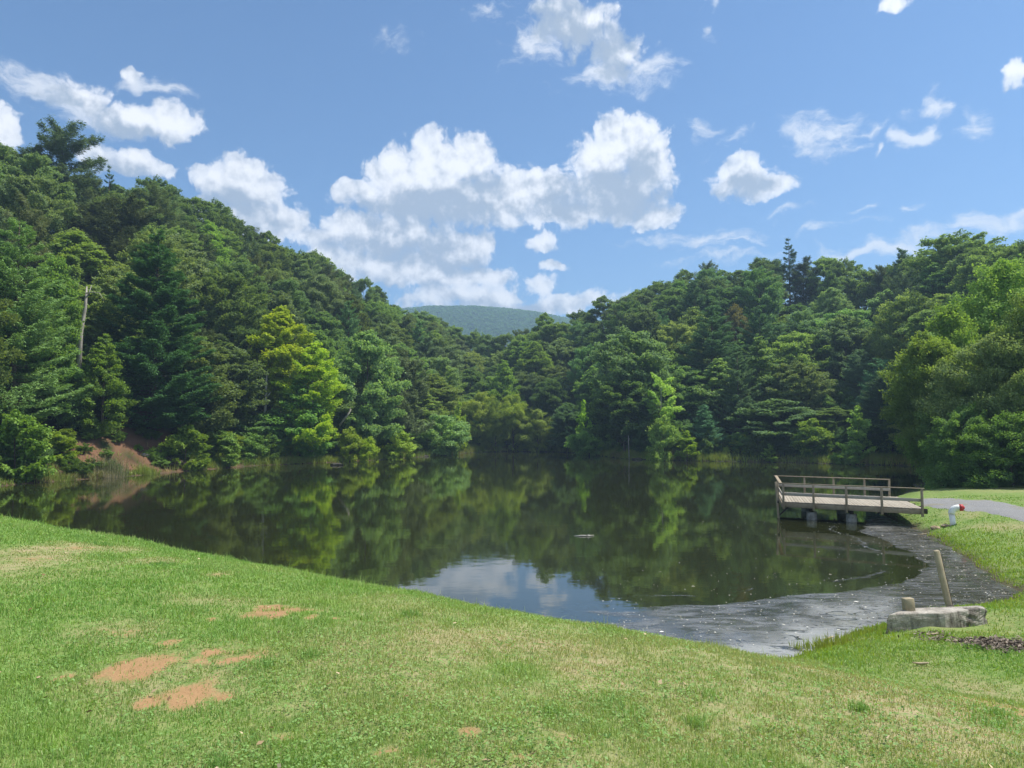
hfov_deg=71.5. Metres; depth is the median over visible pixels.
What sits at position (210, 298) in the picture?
tulip tree
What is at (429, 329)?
oak tree
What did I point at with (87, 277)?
oak tree
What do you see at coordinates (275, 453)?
shrub
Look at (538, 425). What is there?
willow tree
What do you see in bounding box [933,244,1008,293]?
oak tree
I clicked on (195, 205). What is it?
oak tree
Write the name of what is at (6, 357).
oak tree
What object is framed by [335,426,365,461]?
shrub
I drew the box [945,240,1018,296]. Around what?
oak tree
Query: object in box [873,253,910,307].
oak tree
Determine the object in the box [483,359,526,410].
tulip tree
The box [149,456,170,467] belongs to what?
shrub
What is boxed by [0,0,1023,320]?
sky
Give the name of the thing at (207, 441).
shrub
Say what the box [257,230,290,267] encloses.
oak tree
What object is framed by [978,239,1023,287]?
oak tree
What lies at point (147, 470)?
grass tuft
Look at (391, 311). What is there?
oak tree
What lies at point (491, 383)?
oak tree
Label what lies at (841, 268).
oak tree
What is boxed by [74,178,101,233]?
oak tree
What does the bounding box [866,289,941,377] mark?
oak tree
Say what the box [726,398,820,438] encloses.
oak tree
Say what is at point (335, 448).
shrub
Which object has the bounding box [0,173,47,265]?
scrub pine
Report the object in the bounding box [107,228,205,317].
oak tree
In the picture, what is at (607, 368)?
white pine
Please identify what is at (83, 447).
shrub
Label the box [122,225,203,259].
oak tree
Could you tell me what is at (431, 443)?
shrub
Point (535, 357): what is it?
tree
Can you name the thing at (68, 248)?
tulip tree
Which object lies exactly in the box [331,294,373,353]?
oak tree
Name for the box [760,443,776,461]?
sapling
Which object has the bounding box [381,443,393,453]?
shrub
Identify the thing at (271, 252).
oak tree
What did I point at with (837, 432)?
shrub
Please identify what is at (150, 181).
oak tree
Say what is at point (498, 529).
water
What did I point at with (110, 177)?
fir tree
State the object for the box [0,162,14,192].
oak tree
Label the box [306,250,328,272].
oak tree
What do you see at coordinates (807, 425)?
shrub
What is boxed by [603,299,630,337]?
scrub pine
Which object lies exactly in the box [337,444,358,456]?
shrub
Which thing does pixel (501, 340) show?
oak tree
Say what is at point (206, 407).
shrub
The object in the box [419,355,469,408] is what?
oak tree
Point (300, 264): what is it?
oak tree
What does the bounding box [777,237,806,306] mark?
fir tree
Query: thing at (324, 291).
oak tree
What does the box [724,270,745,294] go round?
oak tree
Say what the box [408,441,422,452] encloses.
shrub
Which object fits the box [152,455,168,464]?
shrub
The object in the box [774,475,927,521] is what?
fishing dock
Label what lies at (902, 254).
white pine
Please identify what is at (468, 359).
oak tree
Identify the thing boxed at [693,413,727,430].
shrub
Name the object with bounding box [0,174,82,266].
oak tree
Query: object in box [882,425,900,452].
shrub
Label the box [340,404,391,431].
shrub
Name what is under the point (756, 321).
white pine
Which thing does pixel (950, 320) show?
broadleaf tree
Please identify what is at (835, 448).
shrub
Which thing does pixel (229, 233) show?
oak tree
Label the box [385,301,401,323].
oak tree
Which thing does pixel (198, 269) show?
oak tree
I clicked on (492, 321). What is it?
distant forest
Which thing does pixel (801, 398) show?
shrub
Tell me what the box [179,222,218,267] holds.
scrub pine
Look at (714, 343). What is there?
white pine
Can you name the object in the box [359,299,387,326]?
oak tree
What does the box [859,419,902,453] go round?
shrub
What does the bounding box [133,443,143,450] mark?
shrub
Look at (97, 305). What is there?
oak tree
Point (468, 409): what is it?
willow tree
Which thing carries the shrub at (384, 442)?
on the ground at (140, 668)
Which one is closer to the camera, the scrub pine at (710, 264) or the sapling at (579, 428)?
the sapling at (579, 428)
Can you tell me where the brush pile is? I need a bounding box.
[166,456,185,467]
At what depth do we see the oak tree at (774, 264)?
166.45 m
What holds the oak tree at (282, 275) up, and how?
on the ground at (140, 668)
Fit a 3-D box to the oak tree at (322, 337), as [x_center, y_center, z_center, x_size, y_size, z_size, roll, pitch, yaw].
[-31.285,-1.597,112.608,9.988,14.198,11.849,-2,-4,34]
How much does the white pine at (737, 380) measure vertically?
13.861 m
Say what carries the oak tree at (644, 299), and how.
on the ground at (140, 668)
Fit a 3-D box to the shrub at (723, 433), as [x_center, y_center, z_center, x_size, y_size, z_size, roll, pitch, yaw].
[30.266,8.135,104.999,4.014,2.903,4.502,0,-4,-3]
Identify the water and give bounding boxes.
[0,452,1018,651]
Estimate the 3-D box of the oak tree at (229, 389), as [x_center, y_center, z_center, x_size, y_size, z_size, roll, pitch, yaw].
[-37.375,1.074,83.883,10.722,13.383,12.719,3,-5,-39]
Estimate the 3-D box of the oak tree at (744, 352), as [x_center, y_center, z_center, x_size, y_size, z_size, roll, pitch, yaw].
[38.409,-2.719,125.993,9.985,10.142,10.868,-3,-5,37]
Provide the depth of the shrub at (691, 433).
103.50 m
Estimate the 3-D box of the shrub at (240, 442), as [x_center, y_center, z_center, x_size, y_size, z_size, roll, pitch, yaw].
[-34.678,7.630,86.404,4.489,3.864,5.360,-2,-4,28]
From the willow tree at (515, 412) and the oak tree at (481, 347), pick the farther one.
the oak tree at (481, 347)
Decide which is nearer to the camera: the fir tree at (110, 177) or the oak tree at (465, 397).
the fir tree at (110, 177)
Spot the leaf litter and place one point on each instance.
(279, 764)
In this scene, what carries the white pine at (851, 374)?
on the ground at (140, 668)
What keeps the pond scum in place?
on the water
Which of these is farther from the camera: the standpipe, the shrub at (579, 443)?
the shrub at (579, 443)
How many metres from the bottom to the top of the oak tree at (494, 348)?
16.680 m
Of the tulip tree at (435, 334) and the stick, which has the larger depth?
the tulip tree at (435, 334)
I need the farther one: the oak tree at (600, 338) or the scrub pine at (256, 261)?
the oak tree at (600, 338)
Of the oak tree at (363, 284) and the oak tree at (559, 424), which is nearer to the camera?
the oak tree at (559, 424)
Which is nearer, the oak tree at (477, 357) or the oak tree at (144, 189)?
the oak tree at (144, 189)
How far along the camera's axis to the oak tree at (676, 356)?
118.92 m
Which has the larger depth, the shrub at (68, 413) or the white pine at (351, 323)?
the white pine at (351, 323)
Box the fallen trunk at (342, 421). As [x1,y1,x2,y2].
[339,407,350,425]
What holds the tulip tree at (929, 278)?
on the ground at (140, 668)
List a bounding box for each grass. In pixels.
[0,443,919,485]
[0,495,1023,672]
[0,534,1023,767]
[785,526,1023,677]
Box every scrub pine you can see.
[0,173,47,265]
[0,213,29,295]
[2,190,59,300]
[12,114,107,209]
[12,143,55,234]
[48,201,127,242]
[74,192,163,273]
[75,178,110,207]
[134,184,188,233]
[168,328,223,364]
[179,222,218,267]
[235,253,277,313]
[237,231,267,269]
[240,227,266,254]
[310,261,334,300]
[323,266,345,287]
[333,279,362,329]
[341,275,361,299]
[351,361,378,416]
[382,346,435,440]
[387,354,410,392]
[407,334,448,382]
[434,348,464,385]
[507,329,529,347]
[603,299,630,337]
[693,259,718,279]
[783,255,821,306]
[866,265,896,307]
[873,268,920,334]
[873,274,900,297]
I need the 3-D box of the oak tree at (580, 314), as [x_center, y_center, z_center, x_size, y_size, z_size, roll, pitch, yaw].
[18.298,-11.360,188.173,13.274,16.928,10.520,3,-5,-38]
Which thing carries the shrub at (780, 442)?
on the ground at (140, 668)
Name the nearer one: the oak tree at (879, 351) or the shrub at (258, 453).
the shrub at (258, 453)
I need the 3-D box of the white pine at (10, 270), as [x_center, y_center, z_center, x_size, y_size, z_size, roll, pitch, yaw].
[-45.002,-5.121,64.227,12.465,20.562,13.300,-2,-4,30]
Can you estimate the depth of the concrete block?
14.22 m
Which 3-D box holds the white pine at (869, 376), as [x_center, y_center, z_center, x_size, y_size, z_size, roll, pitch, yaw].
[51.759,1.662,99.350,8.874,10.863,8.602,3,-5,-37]
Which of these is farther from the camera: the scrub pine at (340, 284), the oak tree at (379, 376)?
the scrub pine at (340, 284)
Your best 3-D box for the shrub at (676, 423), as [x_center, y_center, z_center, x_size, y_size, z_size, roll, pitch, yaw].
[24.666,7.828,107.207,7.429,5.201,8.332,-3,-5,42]
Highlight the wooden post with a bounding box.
[933,550,952,606]
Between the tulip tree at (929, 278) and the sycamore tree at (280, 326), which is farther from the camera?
the tulip tree at (929, 278)
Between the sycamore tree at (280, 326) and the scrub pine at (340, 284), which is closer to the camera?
the sycamore tree at (280, 326)
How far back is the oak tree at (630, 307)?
151.72 m
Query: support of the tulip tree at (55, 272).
on the ground at (140, 668)
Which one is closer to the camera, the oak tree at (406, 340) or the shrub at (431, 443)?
the shrub at (431, 443)
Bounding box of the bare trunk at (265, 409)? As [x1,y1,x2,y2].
[264,350,270,428]
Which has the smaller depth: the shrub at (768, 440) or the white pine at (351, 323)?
the shrub at (768, 440)
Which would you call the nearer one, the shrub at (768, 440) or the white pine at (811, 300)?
the shrub at (768, 440)
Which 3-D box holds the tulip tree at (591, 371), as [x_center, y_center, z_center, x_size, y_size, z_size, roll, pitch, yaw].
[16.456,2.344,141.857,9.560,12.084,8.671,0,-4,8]
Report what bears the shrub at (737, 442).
on the ground at (140, 668)
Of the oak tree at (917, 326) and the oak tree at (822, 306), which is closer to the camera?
the oak tree at (917, 326)
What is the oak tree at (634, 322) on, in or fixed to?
on the ground at (140, 668)
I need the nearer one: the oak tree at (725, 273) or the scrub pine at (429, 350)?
the scrub pine at (429, 350)
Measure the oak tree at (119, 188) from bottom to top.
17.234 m
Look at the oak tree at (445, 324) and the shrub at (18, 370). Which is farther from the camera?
the oak tree at (445, 324)
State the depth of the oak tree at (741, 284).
152.51 m
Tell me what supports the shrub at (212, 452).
on the ground at (140, 668)
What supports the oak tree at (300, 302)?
on the ground at (140, 668)
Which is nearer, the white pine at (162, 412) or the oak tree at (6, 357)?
the oak tree at (6, 357)
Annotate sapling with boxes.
[453,401,471,454]
[575,400,591,445]
[675,430,701,460]
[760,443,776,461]
[835,405,876,457]
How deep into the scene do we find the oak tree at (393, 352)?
138.02 m
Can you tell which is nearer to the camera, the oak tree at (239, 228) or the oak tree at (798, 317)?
the oak tree at (798, 317)
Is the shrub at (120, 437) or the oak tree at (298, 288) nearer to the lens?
the shrub at (120, 437)
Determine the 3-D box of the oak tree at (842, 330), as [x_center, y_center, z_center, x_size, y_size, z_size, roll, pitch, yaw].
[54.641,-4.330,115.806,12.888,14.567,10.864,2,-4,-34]
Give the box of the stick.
[912,662,928,664]
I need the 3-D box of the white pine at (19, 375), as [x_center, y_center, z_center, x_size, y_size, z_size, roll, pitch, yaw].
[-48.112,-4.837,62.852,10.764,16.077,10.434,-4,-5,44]
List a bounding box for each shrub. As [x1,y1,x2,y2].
[0,383,94,431]
[0,409,57,481]
[0,438,23,464]
[0,456,13,463]
[10,448,54,468]
[17,358,87,384]
[17,364,29,380]
[34,357,138,410]
[39,431,78,461]
[42,324,118,353]
[49,428,82,455]
[56,453,80,465]
[58,459,93,474]
[76,442,96,451]
[79,428,105,439]
[82,457,106,470]
[98,369,160,408]
[99,449,113,456]
[108,430,125,442]
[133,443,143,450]
[143,428,163,439]
[143,446,158,458]
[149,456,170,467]
[150,447,170,460]
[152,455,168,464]
[158,425,212,470]
[170,447,193,462]
[187,399,231,427]
[191,427,215,452]
[203,431,248,456]
[203,444,221,458]
[206,430,243,466]
[223,414,273,443]
[240,432,269,463]
[240,439,263,460]
[256,433,287,461]
[259,431,295,455]
[280,434,301,456]
[321,447,334,455]
[322,433,342,456]
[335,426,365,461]
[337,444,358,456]
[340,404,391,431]
[358,436,380,461]
[370,422,415,448]
[376,440,385,452]
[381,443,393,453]
[384,431,418,459]
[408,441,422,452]
[413,413,471,455]
[414,421,451,448]
[421,445,429,451]
[422,437,440,448]
[463,420,483,441]
[470,436,483,445]
[525,393,532,407]
[563,430,610,455]
[622,423,662,451]
[645,414,682,460]
[646,419,696,442]
[650,438,672,452]
[670,442,688,451]
[671,396,721,419]
[671,402,717,428]
[674,426,701,450]
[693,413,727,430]
[695,430,727,454]
[708,429,728,442]
[709,393,729,417]
[722,446,730,455]
[723,432,754,452]
[729,434,747,453]
[742,430,773,458]
[756,393,815,418]
[756,436,777,455]
[772,436,791,454]
[779,437,800,455]
[789,418,834,458]
[789,426,834,459]
[805,379,858,406]
[805,418,843,440]
[813,423,845,450]
[817,392,862,421]
[827,448,863,464]
[832,434,848,450]
[836,429,852,443]
[841,427,868,449]
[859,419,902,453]
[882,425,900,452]
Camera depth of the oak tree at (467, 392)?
166.39 m
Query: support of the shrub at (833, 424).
on the ground at (140, 668)
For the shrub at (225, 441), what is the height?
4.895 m
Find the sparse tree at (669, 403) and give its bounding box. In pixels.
[642,372,683,439]
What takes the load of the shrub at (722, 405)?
on the ground at (140, 668)
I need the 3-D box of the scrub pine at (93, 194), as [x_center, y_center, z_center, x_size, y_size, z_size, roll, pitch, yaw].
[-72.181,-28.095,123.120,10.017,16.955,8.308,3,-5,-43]
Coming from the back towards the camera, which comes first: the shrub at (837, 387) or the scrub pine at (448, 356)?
the scrub pine at (448, 356)
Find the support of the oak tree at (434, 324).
on the ground at (140, 668)
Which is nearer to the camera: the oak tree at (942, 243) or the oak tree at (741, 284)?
the oak tree at (942, 243)
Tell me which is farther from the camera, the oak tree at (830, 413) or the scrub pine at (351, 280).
the scrub pine at (351, 280)
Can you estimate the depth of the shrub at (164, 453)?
74.47 m
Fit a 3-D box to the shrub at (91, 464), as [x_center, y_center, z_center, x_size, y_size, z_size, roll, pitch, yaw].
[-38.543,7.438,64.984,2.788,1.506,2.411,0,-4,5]
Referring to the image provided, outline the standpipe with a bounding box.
[948,504,964,524]
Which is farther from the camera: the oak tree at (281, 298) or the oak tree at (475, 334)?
the oak tree at (475, 334)
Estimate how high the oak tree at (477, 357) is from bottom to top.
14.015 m
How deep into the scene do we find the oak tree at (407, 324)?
168.53 m
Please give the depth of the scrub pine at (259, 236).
153.35 m
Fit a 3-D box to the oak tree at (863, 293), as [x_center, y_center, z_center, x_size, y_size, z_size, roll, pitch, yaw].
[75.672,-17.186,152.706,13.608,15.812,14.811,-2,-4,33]
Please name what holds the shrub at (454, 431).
on the ground at (140, 668)
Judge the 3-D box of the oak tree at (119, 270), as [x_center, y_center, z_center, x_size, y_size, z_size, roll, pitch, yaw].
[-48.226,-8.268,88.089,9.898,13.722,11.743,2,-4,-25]
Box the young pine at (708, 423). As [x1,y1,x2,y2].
[688,405,726,450]
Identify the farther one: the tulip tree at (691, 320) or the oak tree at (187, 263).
the tulip tree at (691, 320)
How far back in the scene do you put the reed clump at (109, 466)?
65.25 m
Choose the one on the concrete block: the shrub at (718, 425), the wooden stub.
the wooden stub
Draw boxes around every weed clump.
[788,632,850,652]
[815,626,884,647]
[855,622,886,633]
[931,628,990,634]
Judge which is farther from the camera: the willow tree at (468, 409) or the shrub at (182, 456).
the willow tree at (468, 409)
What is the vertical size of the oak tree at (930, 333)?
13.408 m
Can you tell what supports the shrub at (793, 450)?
on the ground at (140, 668)
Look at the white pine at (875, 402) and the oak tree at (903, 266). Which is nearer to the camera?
the white pine at (875, 402)
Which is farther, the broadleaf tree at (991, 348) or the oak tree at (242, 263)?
the oak tree at (242, 263)
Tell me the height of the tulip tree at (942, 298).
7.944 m
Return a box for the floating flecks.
[602,523,1004,648]
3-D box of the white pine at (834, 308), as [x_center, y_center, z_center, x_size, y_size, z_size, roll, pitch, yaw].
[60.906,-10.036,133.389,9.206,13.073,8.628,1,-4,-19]
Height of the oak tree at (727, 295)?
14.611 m
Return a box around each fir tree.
[100,165,115,195]
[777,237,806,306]
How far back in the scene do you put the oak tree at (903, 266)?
135.74 m
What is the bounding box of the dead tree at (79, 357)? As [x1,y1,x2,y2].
[77,285,103,411]
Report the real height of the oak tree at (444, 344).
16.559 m
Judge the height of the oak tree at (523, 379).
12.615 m
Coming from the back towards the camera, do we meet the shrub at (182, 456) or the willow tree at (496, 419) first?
the willow tree at (496, 419)
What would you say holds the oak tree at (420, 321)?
on the ground at (140, 668)
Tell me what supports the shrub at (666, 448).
on the ground at (140, 668)
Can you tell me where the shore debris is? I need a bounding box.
[860,515,1019,618]
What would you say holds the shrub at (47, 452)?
on the ground at (140, 668)
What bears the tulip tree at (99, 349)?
on the ground at (140, 668)
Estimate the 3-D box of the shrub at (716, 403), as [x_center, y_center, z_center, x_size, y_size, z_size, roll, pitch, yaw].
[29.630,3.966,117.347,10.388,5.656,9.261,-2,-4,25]
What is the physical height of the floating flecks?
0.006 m
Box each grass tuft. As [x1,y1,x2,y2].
[44,466,73,481]
[133,462,160,474]
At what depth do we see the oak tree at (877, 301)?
126.63 m
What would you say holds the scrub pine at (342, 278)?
on the ground at (140, 668)
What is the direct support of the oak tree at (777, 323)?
on the ground at (140, 668)
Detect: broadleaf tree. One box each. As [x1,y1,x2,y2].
[875,330,979,445]
[889,302,982,479]
[908,325,1023,475]
[913,382,991,471]
[913,401,1016,489]
[945,253,1023,413]
[946,411,1023,488]
[977,291,1023,483]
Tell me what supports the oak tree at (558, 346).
on the ground at (140, 668)
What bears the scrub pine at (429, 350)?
on the ground at (140, 668)
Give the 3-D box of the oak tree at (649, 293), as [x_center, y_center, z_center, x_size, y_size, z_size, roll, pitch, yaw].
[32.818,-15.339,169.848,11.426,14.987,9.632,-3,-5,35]
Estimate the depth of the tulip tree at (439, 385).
135.98 m
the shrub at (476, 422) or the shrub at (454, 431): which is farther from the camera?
the shrub at (476, 422)
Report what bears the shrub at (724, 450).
on the ground at (140, 668)
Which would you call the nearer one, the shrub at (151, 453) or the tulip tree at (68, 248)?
the shrub at (151, 453)
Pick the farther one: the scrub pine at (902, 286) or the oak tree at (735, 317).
the oak tree at (735, 317)
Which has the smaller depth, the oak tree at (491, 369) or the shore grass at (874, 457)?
the shore grass at (874, 457)
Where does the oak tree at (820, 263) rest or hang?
on the ground at (140, 668)
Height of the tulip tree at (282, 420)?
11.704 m
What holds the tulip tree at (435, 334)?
on the ground at (140, 668)
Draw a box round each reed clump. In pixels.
[90,448,130,477]
[93,467,124,477]
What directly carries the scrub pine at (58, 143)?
on the ground at (140, 668)
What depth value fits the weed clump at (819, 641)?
13.95 m
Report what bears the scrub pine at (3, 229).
on the ground at (140, 668)
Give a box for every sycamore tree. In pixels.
[236,305,324,425]
[270,341,346,453]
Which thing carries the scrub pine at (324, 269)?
on the ground at (140, 668)
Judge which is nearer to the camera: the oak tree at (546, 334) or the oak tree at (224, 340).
the oak tree at (224, 340)
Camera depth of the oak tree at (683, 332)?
124.02 m
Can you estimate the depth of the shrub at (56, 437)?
64.36 m
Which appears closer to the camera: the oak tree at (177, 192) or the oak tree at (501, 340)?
the oak tree at (177, 192)
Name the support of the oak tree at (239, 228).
on the ground at (140, 668)
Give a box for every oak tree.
[0,140,16,174]
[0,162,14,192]
[0,167,8,207]
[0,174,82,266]
[0,298,26,385]
[1,143,19,169]
[7,151,79,231]
[23,279,126,362]
[45,229,114,280]
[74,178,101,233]
[85,261,161,355]
[87,190,164,254]
[102,184,131,197]
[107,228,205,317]
[117,322,216,387]
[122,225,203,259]
[126,174,186,220]
[126,186,153,219]
[153,232,211,316]
[157,340,246,433]
[164,209,205,236]
[168,184,200,222]
[176,196,218,227]
[177,266,271,350]
[187,343,279,430]
[197,197,241,240]
[202,213,258,256]
[204,252,269,338]
[213,325,277,390]
[217,225,243,262]
[250,358,320,408]
[252,242,293,276]
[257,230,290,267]
[261,267,302,297]
[262,290,309,349]
[269,277,317,322]
[277,249,330,280]
[285,248,300,279]
[290,280,334,324]
[295,330,345,382]
[298,271,345,327]
[300,391,369,443]
[303,311,349,352]
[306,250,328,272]
[314,253,345,286]
[329,329,412,444]
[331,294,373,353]
[352,277,380,303]
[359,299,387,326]
[367,301,400,324]
[367,320,415,355]
[369,312,404,341]
[372,323,401,366]
[374,285,392,305]
[378,343,434,394]
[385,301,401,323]
[394,305,414,322]
[397,312,425,345]
[410,308,447,330]
[412,313,421,327]
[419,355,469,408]
[422,323,454,352]
[423,321,455,343]
[430,334,463,372]
[437,317,451,331]
[447,325,473,348]
[450,329,465,345]
[454,338,470,352]
[457,354,479,375]
[457,367,490,400]
[458,390,501,426]
[460,375,485,400]
[462,329,484,354]
[466,350,487,377]
[472,332,494,365]
[478,375,523,402]
[482,351,514,378]
[483,332,514,356]
[484,364,514,379]
[485,337,506,365]
[501,370,542,410]
[502,331,546,369]
[507,339,547,373]
[509,406,543,434]
[525,321,578,369]
[529,375,580,430]
[530,312,554,335]
[531,365,575,408]
[534,324,561,356]
[544,337,578,373]
[546,402,591,452]
[560,321,591,367]
[561,308,585,343]
[566,343,606,401]
[567,323,602,371]
[576,330,612,368]
[578,295,614,332]
[583,325,674,426]
[584,376,666,451]
[601,296,649,350]
[604,293,637,326]
[616,304,666,369]
[617,294,653,331]
[628,288,656,295]
[637,361,707,419]
[640,290,670,330]
[646,280,672,297]
[649,287,701,340]
[653,320,709,380]
[659,351,704,402]
[672,268,693,288]
[685,275,739,319]
[691,267,730,291]
[697,284,749,334]
[704,342,748,364]
[705,269,734,287]
[720,303,751,344]
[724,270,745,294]
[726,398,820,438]
[732,265,785,333]
[734,266,789,325]
[739,334,778,370]
[741,256,791,290]
[754,359,838,419]
[756,321,785,342]
[764,331,838,379]
[768,320,823,381]
[778,303,812,320]
[780,406,863,429]
[781,307,828,360]
[805,256,846,302]
[807,287,862,331]
[808,313,876,390]
[810,308,873,368]
[817,258,865,309]
[834,266,882,316]
[860,289,895,359]
[862,288,917,374]
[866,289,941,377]
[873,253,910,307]
[895,254,933,283]
[895,304,979,341]
[895,332,938,379]
[899,228,1009,296]
[920,243,991,272]
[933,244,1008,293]
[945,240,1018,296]
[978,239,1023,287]
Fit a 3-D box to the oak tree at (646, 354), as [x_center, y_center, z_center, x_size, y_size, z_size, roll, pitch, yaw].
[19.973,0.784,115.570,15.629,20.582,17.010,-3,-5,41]
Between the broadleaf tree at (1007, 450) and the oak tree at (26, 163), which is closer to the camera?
the broadleaf tree at (1007, 450)
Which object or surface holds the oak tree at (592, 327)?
on the ground at (140, 668)
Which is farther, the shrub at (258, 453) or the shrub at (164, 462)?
the shrub at (258, 453)
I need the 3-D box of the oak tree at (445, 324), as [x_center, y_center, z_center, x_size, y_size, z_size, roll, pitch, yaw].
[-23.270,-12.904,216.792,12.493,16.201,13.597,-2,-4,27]
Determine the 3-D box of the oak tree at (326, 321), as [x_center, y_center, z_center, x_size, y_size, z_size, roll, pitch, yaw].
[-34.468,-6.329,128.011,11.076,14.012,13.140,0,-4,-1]
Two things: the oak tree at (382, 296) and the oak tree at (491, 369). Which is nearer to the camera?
the oak tree at (491, 369)
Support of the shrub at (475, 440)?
on the ground at (140, 668)
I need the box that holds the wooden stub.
[901,597,915,610]
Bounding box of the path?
[924,498,1023,521]
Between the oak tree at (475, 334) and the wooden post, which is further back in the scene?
the oak tree at (475, 334)
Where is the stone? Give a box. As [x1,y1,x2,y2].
[930,526,939,529]
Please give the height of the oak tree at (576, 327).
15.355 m
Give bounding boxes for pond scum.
[594,516,1017,657]
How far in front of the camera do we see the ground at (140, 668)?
4.35 m
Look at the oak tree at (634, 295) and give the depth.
176.29 m
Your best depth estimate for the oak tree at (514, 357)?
177.49 m
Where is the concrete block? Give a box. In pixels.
[886,605,987,633]
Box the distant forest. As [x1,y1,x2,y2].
[401,305,602,350]
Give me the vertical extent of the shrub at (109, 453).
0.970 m
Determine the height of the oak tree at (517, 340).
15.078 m
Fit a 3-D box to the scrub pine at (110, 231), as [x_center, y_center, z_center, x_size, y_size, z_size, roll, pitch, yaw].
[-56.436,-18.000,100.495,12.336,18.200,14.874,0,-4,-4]
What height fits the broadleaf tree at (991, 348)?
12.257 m
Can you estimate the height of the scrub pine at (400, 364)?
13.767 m
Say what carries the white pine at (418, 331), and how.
on the ground at (140, 668)
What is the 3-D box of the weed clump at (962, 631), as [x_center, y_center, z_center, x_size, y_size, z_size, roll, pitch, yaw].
[8.847,4.875,13.850,1.448,0.294,0.346,0,-4,0]
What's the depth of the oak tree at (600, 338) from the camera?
153.33 m
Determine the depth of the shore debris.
21.58 m
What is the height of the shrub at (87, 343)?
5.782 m
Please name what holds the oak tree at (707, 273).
on the ground at (140, 668)
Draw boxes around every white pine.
[0,217,93,424]
[0,280,34,384]
[86,228,223,431]
[237,302,262,349]
[335,300,361,352]
[346,282,362,302]
[408,321,431,359]
[482,346,495,367]
[592,360,610,403]
[647,309,674,342]
[676,279,712,331]
[676,305,755,398]
[713,351,763,431]
[736,305,786,385]
[803,299,813,306]
[824,297,851,354]
[836,349,881,409]
[850,376,897,434]
[853,358,905,415]
[882,247,913,288]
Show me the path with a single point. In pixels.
(1007, 510)
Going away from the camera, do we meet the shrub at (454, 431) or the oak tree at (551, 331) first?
the shrub at (454, 431)
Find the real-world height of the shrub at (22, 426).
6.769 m
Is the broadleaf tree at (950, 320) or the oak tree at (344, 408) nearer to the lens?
the broadleaf tree at (950, 320)
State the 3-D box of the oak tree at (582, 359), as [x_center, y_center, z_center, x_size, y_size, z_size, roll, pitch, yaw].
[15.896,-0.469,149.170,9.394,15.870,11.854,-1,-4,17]
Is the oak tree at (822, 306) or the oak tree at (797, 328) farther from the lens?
the oak tree at (822, 306)
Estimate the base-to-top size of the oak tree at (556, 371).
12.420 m
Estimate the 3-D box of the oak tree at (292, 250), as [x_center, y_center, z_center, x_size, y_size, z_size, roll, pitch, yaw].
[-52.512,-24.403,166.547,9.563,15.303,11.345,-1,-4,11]
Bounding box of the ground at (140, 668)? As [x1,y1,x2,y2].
[0,280,1023,767]
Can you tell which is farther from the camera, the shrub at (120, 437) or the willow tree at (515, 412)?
the willow tree at (515, 412)
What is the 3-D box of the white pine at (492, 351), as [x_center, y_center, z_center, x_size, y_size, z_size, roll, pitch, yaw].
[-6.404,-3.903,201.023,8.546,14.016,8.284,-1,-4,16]
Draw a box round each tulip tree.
[18,252,89,390]
[30,229,115,298]
[74,333,139,436]
[178,266,220,316]
[197,219,232,267]
[254,377,338,459]
[399,392,448,428]
[415,373,464,417]
[427,330,448,353]
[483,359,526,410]
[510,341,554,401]
[572,365,601,422]
[587,368,640,431]
[662,280,688,324]
[673,306,714,363]
[687,358,752,423]
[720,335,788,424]
[771,314,789,342]
[814,270,849,317]
[887,424,916,452]
[914,262,958,299]
[923,293,953,309]
[940,293,967,306]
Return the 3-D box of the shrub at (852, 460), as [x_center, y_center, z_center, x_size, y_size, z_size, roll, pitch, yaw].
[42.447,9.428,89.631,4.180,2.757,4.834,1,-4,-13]
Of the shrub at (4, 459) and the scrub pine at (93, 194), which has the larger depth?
the scrub pine at (93, 194)
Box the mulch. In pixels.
[897,629,1023,653]
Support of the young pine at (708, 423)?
on the ground at (140, 668)
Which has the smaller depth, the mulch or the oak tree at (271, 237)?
the mulch
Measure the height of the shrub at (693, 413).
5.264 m
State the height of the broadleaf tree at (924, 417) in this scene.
8.609 m
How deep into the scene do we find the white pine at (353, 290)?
172.88 m
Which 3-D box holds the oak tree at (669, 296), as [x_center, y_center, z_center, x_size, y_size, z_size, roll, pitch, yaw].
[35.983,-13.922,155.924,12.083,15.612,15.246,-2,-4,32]
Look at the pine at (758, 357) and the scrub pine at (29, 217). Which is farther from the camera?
the pine at (758, 357)
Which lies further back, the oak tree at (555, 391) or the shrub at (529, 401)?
the shrub at (529, 401)
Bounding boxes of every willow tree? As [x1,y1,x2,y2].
[460,391,499,447]
[481,400,510,451]
[495,393,534,451]
[517,409,556,451]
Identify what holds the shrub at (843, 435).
on the ground at (140, 668)
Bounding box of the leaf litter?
[0,543,992,767]
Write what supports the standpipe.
on the ground at (140, 668)
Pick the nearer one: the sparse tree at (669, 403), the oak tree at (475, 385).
the sparse tree at (669, 403)
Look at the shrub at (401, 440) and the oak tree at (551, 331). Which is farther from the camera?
the oak tree at (551, 331)
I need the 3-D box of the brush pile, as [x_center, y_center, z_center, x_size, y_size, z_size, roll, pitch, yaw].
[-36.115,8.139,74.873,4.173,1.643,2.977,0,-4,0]
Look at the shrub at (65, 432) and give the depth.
65.20 m
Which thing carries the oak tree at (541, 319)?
on the ground at (140, 668)
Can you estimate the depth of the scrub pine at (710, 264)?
176.56 m
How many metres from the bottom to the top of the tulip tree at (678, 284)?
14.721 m
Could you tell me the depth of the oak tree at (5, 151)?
109.16 m
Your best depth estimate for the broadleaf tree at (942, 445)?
46.41 m
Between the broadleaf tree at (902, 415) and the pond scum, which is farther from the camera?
the broadleaf tree at (902, 415)
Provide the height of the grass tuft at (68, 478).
1.642 m

